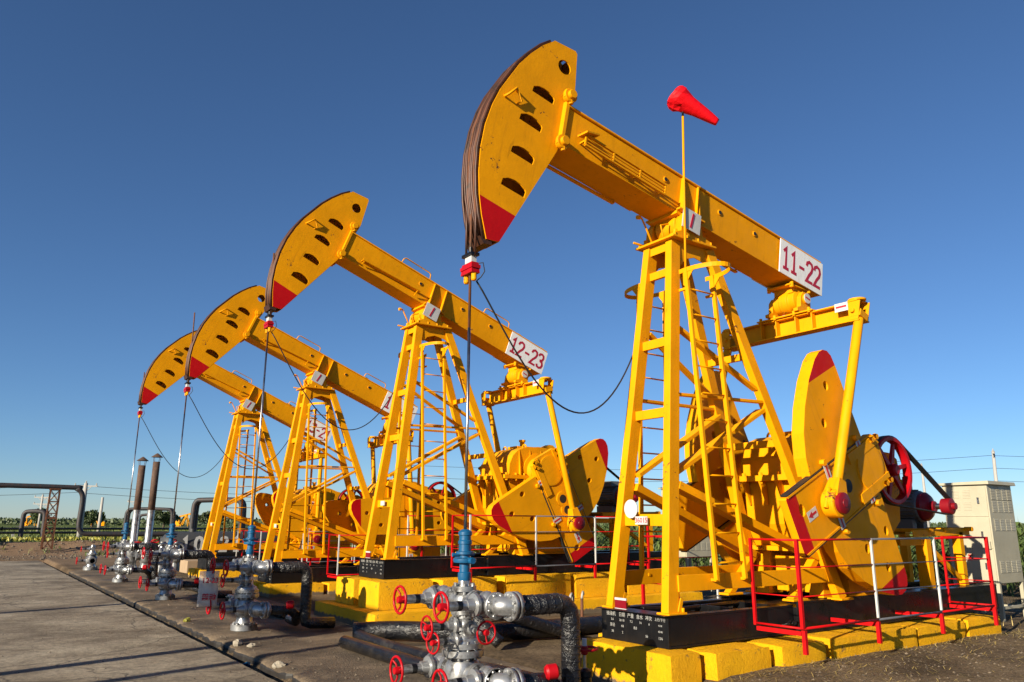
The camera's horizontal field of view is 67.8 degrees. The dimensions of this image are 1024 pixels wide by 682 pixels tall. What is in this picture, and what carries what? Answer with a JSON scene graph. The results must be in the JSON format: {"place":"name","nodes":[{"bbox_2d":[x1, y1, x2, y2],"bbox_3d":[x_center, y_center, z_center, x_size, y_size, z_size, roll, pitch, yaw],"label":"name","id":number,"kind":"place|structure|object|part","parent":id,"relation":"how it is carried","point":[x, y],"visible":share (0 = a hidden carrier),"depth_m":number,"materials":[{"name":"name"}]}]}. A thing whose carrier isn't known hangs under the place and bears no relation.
{"place":"outdoors","nodes":[
{"label":"outdoors","id":0,"kind":"place"},
{"bbox_2d":[0,561,276,681],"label":"concrete road","id":1,"kind":"structure","parent":0,"point":[77,649],"depth_m":11.08,"materials":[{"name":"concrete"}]},
{"bbox_2d":[0,522,1023,681],"bbox_3d":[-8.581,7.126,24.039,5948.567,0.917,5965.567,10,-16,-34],"label":"ground","id":2,"kind":"structure","parent":0,"point":[538,654],"depth_m":9.59,"materials":[{"name":"brown soil"}]},
{"bbox_2d":[15,516,36,526],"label":"pump jack","id":3,"kind":"object","parent":2,"relation":"on","point":[26,523],"visible":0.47,"depth_m":182.19,"materials":[{"name":"yellow paint"}]},
{"bbox_2d":[18,509,45,537],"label":"pipe arch","id":4,"kind":"structure","parent":2,"relation":"on","point":[23,518],"depth_m":55.99,"materials":[{"name":"grey paint"}]},
{"bbox_2d":[30,507,51,526],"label":"tree","id":5,"kind":"object","parent":2,"relation":"on","point":[34,517],"visible":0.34,"depth_m":148.75,"materials":[{"name":"green plant"}]},
{"bbox_2d":[34,495,50,530],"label":"utility pole","id":6,"kind":"object","parent":2,"relation":"on","point":[39,517],"visible":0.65,"depth_m":91.98,"materials":[{"name":"white concrete"}]},
{"bbox_2d":[0,539,119,559],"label":"dirt clods","id":7,"kind":"object","parent":2,"relation":"on","point":[43,557],"visible":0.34,"depth_m":36.38,"materials":[{"name":"brown soil"}]},
{"bbox_2d":[0,536,121,555],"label":"weeds","id":8,"kind":"object","parent":2,"relation":"on","point":[108,539],"visible":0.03,"depth_m":39.17,"materials":[{"name":"green plant"}]},
{"bbox_2d":[1,536,143,541],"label":"yellow field strip","id":9,"kind":"object","parent":2,"relation":"on","point":[73,538],"visible":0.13,"depth_m":52.38,"materials":[{"name":"plant"}]},
{"bbox_2d":[0,483,168,548],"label":"overhead pipe","id":10,"kind":"object","parent":2,"relation":"on","point":[59,488],"visible":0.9,"depth_m":38.04,"materials":[{"name":"grey metal"}]},
{"bbox_2d":[75,481,97,536],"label":"utility pole","id":11,"kind":"object","parent":2,"relation":"on","point":[85,486],"visible":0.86,"depth_m":64.38,"materials":[{"name":"white concrete"}]},
{"bbox_2d":[87,487,458,501],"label":"power line","id":12,"kind":"object","parent":11,"relation":"attached to","point":[172,491],"visible":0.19,"depth_m":65.88,"materials":[{"name":"black rubber"}]},
{"bbox_2d":[84,509,105,527],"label":"tree","id":13,"kind":"object","parent":2,"relation":"on","point":[91,516],"visible":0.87,"depth_m":153.18,"materials":[{"name":"green plant"}]},
{"bbox_2d":[97,497,103,530],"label":"utility pole","id":14,"kind":"object","parent":2,"relation":"on","point":[100,514],"visible":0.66,"depth_m":81.87,"materials":[{"name":"white concrete"}]},
{"bbox_2d":[90,521,110,526],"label":"pump jack","id":15,"kind":"object","parent":2,"relation":"on","point":[103,523],"visible":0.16,"depth_m":197.62,"materials":[{"name":"yellow paint"}]},
{"bbox_2d":[0,527,258,537],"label":"pipe rack","id":16,"kind":"object","parent":2,"relation":"on","point":[38,532],"visible":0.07,"depth_m":66.64,"materials":[{"name":"black metal"}]},
{"bbox_2d":[138,513,153,530],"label":"pipe arch","id":17,"kind":"structure","parent":2,"relation":"on","point":[145,514],"depth_m":70.20,"materials":[{"name":"grey paint"}]},
{"bbox_2d":[121,507,175,539],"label":"pipe arch","id":18,"kind":"structure","parent":2,"relation":"on","point":[170,510],"depth_m":44.91,"materials":[{"name":"grey paint"}]},
{"bbox_2d":[143,531,181,540],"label":"bush","id":19,"kind":"object","parent":2,"relation":"on","point":[154,537],"visible":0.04,"depth_m":43.67,"materials":[{"name":"green plant"}]},
{"bbox_2d":[154,511,180,527],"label":"tree","id":20,"kind":"object","parent":2,"relation":"on","point":[164,517],"visible":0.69,"depth_m":159.01,"materials":[{"name":"green plant"}]},
{"bbox_2d":[168,513,190,526],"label":"pump jack","id":21,"kind":"object","parent":2,"relation":"on","point":[178,523],"visible":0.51,"depth_m":192.77,"materials":[{"name":"yellow paint"}]},
{"bbox_2d":[179,559,197,572],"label":"concrete plinth","id":22,"kind":"structure","parent":2,"relation":"on","point":[186,565],"depth_m":25.08,"materials":[{"name":"beige concrete"}]},
{"bbox_2d":[188,568,201,578],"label":"foundation block","id":23,"kind":"structure","parent":2,"relation":"on","point":[192,572],"depth_m":22.92,"materials":[{"name":"yellow paint"}]},
{"bbox_2d":[198,511,224,521],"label":"tree","id":24,"kind":"object","parent":2,"relation":"on","point":[203,516],"visible":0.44,"depth_m":161.87,"materials":[{"name":"green plant"}]},
{"bbox_2d":[189,497,246,531],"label":"pipe arch","id":25,"kind":"structure","parent":2,"relation":"on","point":[197,502],"depth_m":39.64,"materials":[{"name":"grey paint"}]},
{"bbox_2d":[159,529,277,558],"bbox_3d":[-9.868,7.652,27.990,5.760,1.470,1.102,10,-16,-34],"label":"horizontal tank","id":26,"kind":"object","parent":2,"relation":"on","point":[192,539],"visible":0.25,"depth_m":27.10,"materials":[{"name":"grey metal"}]},
{"bbox_2d":[196,569,240,579],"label":"foundation block","id":27,"kind":"structure","parent":2,"relation":"on","point":[233,574],"depth_m":22.36,"materials":[{"name":"yellow paint"}]},
{"bbox_2d":[202,526,237,531],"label":"bush","id":28,"kind":"object","parent":2,"relation":"on","point":[226,530],"visible":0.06,"depth_m":49.01,"materials":[{"name":"green plant"}]},
{"bbox_2d":[237,661,250,667],"bbox_3d":[-3.405,4.151,9.743,0.143,0.095,0.226,4,-26,37],"label":"plastic scrap","id":29,"kind":"object","parent":2,"relation":"on","point":[247,663],"visible":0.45,"depth_m":9.71,"materials":[{"name":"blue paint"}]},
{"bbox_2d":[253,580,265,587],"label":"foundation block","id":30,"kind":"structure","parent":2,"relation":"on","point":[256,583],"depth_m":18.19,"materials":[{"name":"yellow paint"}]},
{"bbox_2d":[258,582,323,596],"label":"foundation block","id":31,"kind":"structure","parent":2,"relation":"on","point":[278,589],"depth_m":17.56,"materials":[{"name":"yellow paint"}]},
{"bbox_2d":[69,570,560,681],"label":"wellhead slab","id":32,"kind":"structure","parent":2,"relation":"on","point":[303,670],"depth_m":11.27,"materials":[{"name":"concrete"}]},
{"bbox_2d":[76,545,97,569],"bbox_3d":[-14.749,7.535,26.491,0.700,0.871,0.620,10,-16,-34],"label":"wellhead","id":33,"kind":"object","parent":32,"relation":"on","point":[90,560],"visible":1,"depth_m":26.40,"materials":[{"name":"silver metal"}]},
{"bbox_2d":[99,523,147,582],"bbox_3d":[-11.000,6.006,21.642,1.041,1.651,1.497,10,-16,-34],"label":"wellhead","id":34,"kind":"object","parent":32,"relation":"on","point":[121,568],"visible":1,"depth_m":21.41,"materials":[{"name":"silver metal"}]},
{"bbox_2d":[133,543,158,579],"bbox_3d":[-10.281,6.302,21.724,1.090,1.065,0.798,10,-16,-34],"label":"flow pipe","id":35,"kind":"object","parent":34,"relation":"attached to","point":[152,573],"visible":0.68,"depth_m":21.38,"materials":[{"name":"black metal"}]},
{"bbox_2d":[126,457,147,566],"bbox_3d":[-12.936,5.948,26.328,0.450,3.880,0.704,10,-16,-34],"label":"chimney stack","id":36,"kind":"object","parent":32,"relation":"on","point":[130,555],"visible":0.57,"depth_m":26.36,"materials":[{"name":"silver metal"}]},
{"bbox_2d":[138,453,162,570],"bbox_3d":[-12.519,5.923,26.512,0.450,4.020,0.704,10,-16,-34],"label":"chimney stack","id":37,"kind":"object","parent":32,"relation":"on","point":[151,504],"visible":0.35,"depth_m":26.61,"materials":[{"name":"silver metal"}]},
{"bbox_2d":[135,539,184,571],"bbox_3d":[-11.882,7.255,25.776,1.500,1.094,0.575,10,-16,-34],"label":"valve manifold","id":38,"kind":"object","parent":32,"relation":"on","point":[161,545],"visible":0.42,"depth_m":25.69,"materials":[{"name":"silver metal"}]},
{"bbox_2d":[138,523,198,599],"bbox_3d":[-7.606,4.914,16.976,1.041,1.651,1.497,10,-16,-34],"label":"wellhead","id":39,"kind":"object","parent":32,"relation":"on","point":[166,582],"visible":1,"depth_m":16.74,"materials":[{"name":"silver metal"}]},
{"bbox_2d":[182,550,231,598],"bbox_3d":[-6.887,5.210,17.059,1.090,1.065,0.798,10,-16,-34],"label":"flow pipe","id":40,"kind":"object","parent":39,"relation":"attached to","point":[209,556],"visible":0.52,"depth_m":16.76,"materials":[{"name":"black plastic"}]},
{"bbox_2d":[175,578,197,591],"bbox_3d":[-8.359,6.230,19.501,0.200,0.195,4.602,10,-16,-34],"label":"ground pipe","id":41,"kind":"object","parent":32,"relation":"on","point":[194,589],"visible":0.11,"depth_m":18.55,"materials":[{"name":"black metal"}]},
{"bbox_2d":[232,639,242,645],"bbox_3d":[-3.853,4.247,10.713,0.143,0.100,0.169,9,-16,-34],"label":"stone","id":42,"kind":"object","parent":32,"relation":"on","point":[237,642],"visible":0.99,"depth_m":10.68,"materials":[{"name":"beige stone"}]},
{"bbox_2d":[206,525,293,630],"bbox_3d":[-4.238,3.831,12.347,1.041,1.651,1.497,10,-16,-34],"label":"wellhead","id":43,"kind":"object","parent":32,"relation":"on","point":[243,605],"visible":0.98,"depth_m":12.11,"materials":[{"name":"silver metal"}]},
{"bbox_2d":[197,571,219,606],"bbox_3d":[-4.901,3.998,12.300,0.304,0.547,0.092,6,-15,-23],"label":"plastic sheet","id":44,"kind":"object","parent":43,"relation":"hanging from","point":[208,587],"visible":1,"depth_m":12.31,"materials":[{"name":"grey plastic"}]},
{"bbox_2d":[271,561,335,628],"bbox_3d":[-3.519,4.127,12.430,1.090,1.065,0.798,10,-16,-34],"label":"flow pipe","id":45,"kind":"object","parent":43,"relation":"attached to","point":[294,617],"visible":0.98,"depth_m":12.13,"materials":[{"name":"black metal"}]},
{"bbox_2d":[225,594,287,618],"bbox_3d":[-4.989,5.155,14.842,0.188,0.186,3.303,10,-17,-36],"label":"ground pipe","id":46,"kind":"object","parent":32,"relation":"on","point":[229,596],"visible":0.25,"depth_m":13.98,"materials":[{"name":"black metal"}]},
{"bbox_2d":[271,661,284,668],"bbox_3d":[-2.819,3.929,9.209,0.146,0.104,0.167,10,-17,-36],"label":"stone","id":47,"kind":"object","parent":32,"relation":"on","point":[277,664],"visible":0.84,"depth_m":9.17,"materials":[{"name":"beige stone"}]},
{"bbox_2d":[339,635,443,680],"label":"ground pipe","id":48,"kind":"object","parent":32,"relation":"on","point":[371,650],"visible":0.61,"depth_m":9.56,"materials":[{"name":"black metal"}]},
{"bbox_2d":[353,630,560,681],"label":"ground pipe","id":49,"kind":"object","parent":32,"relation":"on","point":[391,644],"visible":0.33,"depth_m":9.77,"materials":[{"name":"black metal"}]},
{"bbox_2d":[389,529,559,681],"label":"wellhead","id":50,"kind":"object","parent":32,"relation":"on","point":[464,601],"visible":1,"depth_m":6.88,"materials":[{"name":"silver metal"}]},
{"bbox_2d":[522,593,580,681],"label":"flow pipe","id":51,"kind":"object","parent":50,"relation":"attached to","point":[564,607],"visible":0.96,"depth_m":6.86,"materials":[{"name":"black metal"}]},
{"bbox_2d":[352,615,601,641],"bbox_3d":[-0.051,4.298,11.384,4.546,0.285,1.004,4,-14,-16],"label":"ground pipe","id":52,"kind":"object","parent":32,"relation":"on","point":[410,630],"visible":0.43,"depth_m":11.01,"materials":[{"name":"black metal"}]},
{"bbox_2d":[580,638,598,681],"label":"plug valve","id":53,"kind":"object","parent":32,"relation":"on","point":[586,674],"visible":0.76,"depth_m":7.08,"materials":[{"name":"black paint"}]},
{"bbox_2d":[317,581,335,593],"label":"foundation block","id":54,"kind":"structure","parent":2,"relation":"on","point":[329,587],"depth_m":18.07,"materials":[{"name":"yellow paint"}]},
{"bbox_2d":[314,600,451,625],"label":"foundation slab","id":55,"kind":"structure","parent":2,"relation":"on","point":[348,614],"depth_m":12.79,"materials":[{"name":"yellow paint"}]},
{"bbox_2d":[335,576,373,604],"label":"foundation block","id":56,"kind":"structure","parent":55,"relation":"on","point":[347,589],"depth_m":13.68,"materials":[{"name":"yellow paint"}]},
{"bbox_2d":[358,578,432,610],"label":"foundation block","id":57,"kind":"structure","parent":55,"relation":"on","point":[375,594],"depth_m":12.93,"materials":[{"name":"yellow paint"}]},
{"bbox_2d":[0,526,1023,555],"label":"grass","id":58,"kind":"structure","parent":2,"relation":"on","point":[74,535],"depth_m":76.19,"materials":[{"name":"green plant"}]},
{"bbox_2d":[0,516,1023,529],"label":"treeline","id":59,"kind":"object","parent":2,"relation":"on","point":[71,521],"visible":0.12,"depth_m":239.67,"materials":[{"name":"green plant"}]},
{"bbox_2d":[483,614,549,620],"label":"foundation slab","id":60,"kind":"structure","parent":2,"relation":"on","point":[489,619],"depth_m":13.91,"materials":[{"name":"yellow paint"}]},
{"bbox_2d":[419,576,496,592],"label":"foundation block","id":61,"kind":"structure","parent":60,"relation":"on","point":[482,583],"depth_m":13.74,"materials":[{"name":"yellow paint"}]},
{"bbox_2d":[482,573,570,595],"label":"foundation block","id":62,"kind":"structure","parent":60,"relation":"on","point":[544,583],"depth_m":14.45,"materials":[{"name":"yellow paint"}]},
{"bbox_2d":[251,191,661,582],"bbox_3d":[-0.443,1.126,15.803,9.524,7.225,2.444,10,-16,-34],"label":"pump jack","id":63,"kind":"object","parent":62,"relation":"on","point":[529,510],"visible":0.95,"depth_m":14.90,"materials":[{"name":"yellow paint"}]},
{"bbox_2d":[473,615,560,647],"bbox_3d":[0.183,4.000,10.770,1.712,0.532,0.550,10,-16,-34],"label":"ground pipe","id":64,"kind":"object","parent":2,"relation":"on","point":[542,624],"visible":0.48,"depth_m":10.86,"materials":[{"name":"black metal"}]},
{"bbox_2d":[550,596,606,615],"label":"foundation slab","id":65,"kind":"structure","parent":2,"relation":"on","point":[590,604],"depth_m":14.70,"materials":[{"name":"yellow paint"}]},
{"bbox_2d":[560,571,609,597],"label":"foundation block","id":66,"kind":"structure","parent":65,"relation":"on","point":[588,583],"depth_m":15.17,"materials":[{"name":"yellow paint"}]},
{"bbox_2d":[580,591,583,616],"bbox_3d":[1.153,4.387,12.394,0.046,0.620,0.107,-8,-16,30],"label":"vent pipe","id":67,"kind":"object","parent":2,"relation":"on","point":[582,606],"visible":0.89,"depth_m":12.38,"materials":[{"name":"metal"}]},
{"bbox_2d":[581,636,700,681],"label":"foundation block","id":68,"kind":"structure","parent":2,"relation":"on","point":[611,660],"depth_m":7.86,"materials":[{"name":"yellow paint"}]},
{"bbox_2d":[460,40,999,654],"bbox_3d":[3.399,0.327,10.432,9.505,6.914,2.444,10,-16,-34],"label":"pump jack","id":69,"kind":"object","parent":68,"relation":"on","point":[810,514],"visible":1,"depth_m":9.39,"materials":[{"name":"yellow paint"}]},
{"bbox_2d":[667,85,718,300],"bbox_3d":[2.339,-1.915,9.597,0.668,2.939,0.264,-1,-14,8],"label":"wind sock","id":70,"kind":"object","parent":69,"relation":"attached to","point":[682,100],"visible":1,"depth_m":9.82,"materials":[{"name":"red fabric"}]},
{"bbox_2d":[626,591,702,604],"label":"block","id":71,"kind":"structure","parent":2,"relation":"on","point":[636,599],"depth_m":15.71,"materials":[{"name":"yellow paint"}]},
{"bbox_2d":[658,487,713,591],"bbox_3d":[4.202,4.725,18.251,1.019,2.420,0.838,10,-16,-34],"label":"control cabinet","id":72,"kind":"object","parent":2,"relation":"on","point":[702,548],"visible":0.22,"depth_m":17.95,"materials":[{"name":"white metal"}]},
{"bbox_3d":[3.826,4.312,18.081,0.018,1.520,0.690,10,-16,-34],"label":"door","id":73,"kind":"part","parent":72,"relation":"part of","materials":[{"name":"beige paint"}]},
{"bbox_2d":[680,641,770,680],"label":"foundation block","id":74,"kind":"structure","parent":2,"relation":"on","point":[719,661],"depth_m":7.87,"materials":[{"name":"yellow paint"}]},
{"bbox_2d":[734,635,826,666],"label":"foundation block","id":75,"kind":"structure","parent":2,"relation":"on","point":[785,650],"depth_m":8.36,"materials":[{"name":"yellow paint"}]},
{"bbox_2d":[787,623,917,658],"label":"foundation block","id":76,"kind":"structure","parent":2,"relation":"on","point":[847,642],"depth_m":9.10,"materials":[{"name":"yellow paint"}]},
{"bbox_2d":[885,617,965,645],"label":"foundation block","id":77,"kind":"structure","parent":2,"relation":"on","point":[928,631],"depth_m":10.12,"materials":[{"name":"yellow paint"}]},
{"bbox_2d":[921,463,929,526],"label":"utility pole","id":78,"kind":"object","parent":2,"relation":"on","point":[924,490],"visible":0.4,"depth_m":95.34,"materials":[{"name":"white concrete"}]},
{"bbox_2d":[944,613,1000,636],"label":"foundation block","id":79,"kind":"structure","parent":2,"relation":"on","point":[977,624],"depth_m":10.74,"materials":[{"name":"yellow paint"}]},
{"bbox_2d":[938,481,1023,621],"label":"control cabinet","id":80,"kind":"object","parent":2,"relation":"on","point":[985,509],"visible":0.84,"depth_m":12.71,"materials":[{"name":"beige metal"}]},
{"bbox_3d":[7.661,3.220,12.774,0.018,1.520,0.690,10,-16,-34],"label":"door","id":81,"kind":"part","parent":80,"relation":"part of","materials":[{"name":"beige paint"}]},
{"bbox_2d":[991,449,997,480],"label":"utility pole","id":82,"kind":"object","parent":2,"relation":"on","point":[994,466],"visible":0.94,"depth_m":66.98,"materials":[{"name":"white concrete"}]},
{"bbox_2d":[412,455,989,481],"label":"power line","id":83,"kind":"object","parent":82,"relation":"attached to","point":[686,481],"visible":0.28,"depth_m":70.01,"materials":[{"name":"black metal"}]},
{"bbox_2d":[990,455,1023,481],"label":"power line","id":84,"kind":"object","parent":82,"relation":"attached to","point":[1008,468],"visible":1,"depth_m":67.07,"materials":[{"name":"black metal"}]},
{"bbox_2d":[0,0,1023,523],"label":"sky","id":85,"kind":"structure","parent":0,"point":[157,157],"materials":[{"name":"blue"}]},
{"bbox_2d":[115,582,1023,681],"bbox_3d":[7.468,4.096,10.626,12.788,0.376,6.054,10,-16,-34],"label":"gravel ground","id":86,"kind":"structure","parent":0,"point":[822,662],"depth_m":8.43,"materials":[{"name":"gravel"}]},
{"bbox_2d":[609,569,661,594],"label":"foundation block","id":87,"kind":"structure","parent":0,"point":[636,589],"depth_m":15.97,"materials":[{"name":"yellow paint"}]},
{"bbox_2d":[440,522,1023,596],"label":"crop field","id":88,"kind":"structure","parent":0,"point":[602,540],"depth_m":25.71,"materials":[{"name":"green plant"}]},
{"bbox_3d":[-0.699,6.650,20.980,1.305,0.373,0.880,10,-16,-34],"label":"foundation block","id":89,"kind":"object","parent":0,"visible":0},
{"bbox_2d":[172,285,484,583],"bbox_3d":[-3.816,2.613,20.333,9.532,7.274,2.444,10,-16,-34],"label":"pump jack","id":90,"kind":"object","parent":89,"relation":"on","point":[229,324],"visible":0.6,"depth_m":19.22,"materials":[{"name":"yellow paint"}]},
{"bbox_3d":[-6.959,7.553,24.964,1.406,0.393,0.891,10,-16,-34],"label":"foundation block","id":91,"kind":"object","parent":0,"visible":0},
{"bbox_2d":[126,330,362,569],"bbox_3d":[-7.212,3.670,25.005,9.537,7.325,2.444,10,-16,-34],"label":"pump jack","id":92,"kind":"object","parent":91,"relation":"on","point":[165,370],"visible":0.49,"depth_m":23.93,"materials":[{"name":"yellow paint"}]}
]}

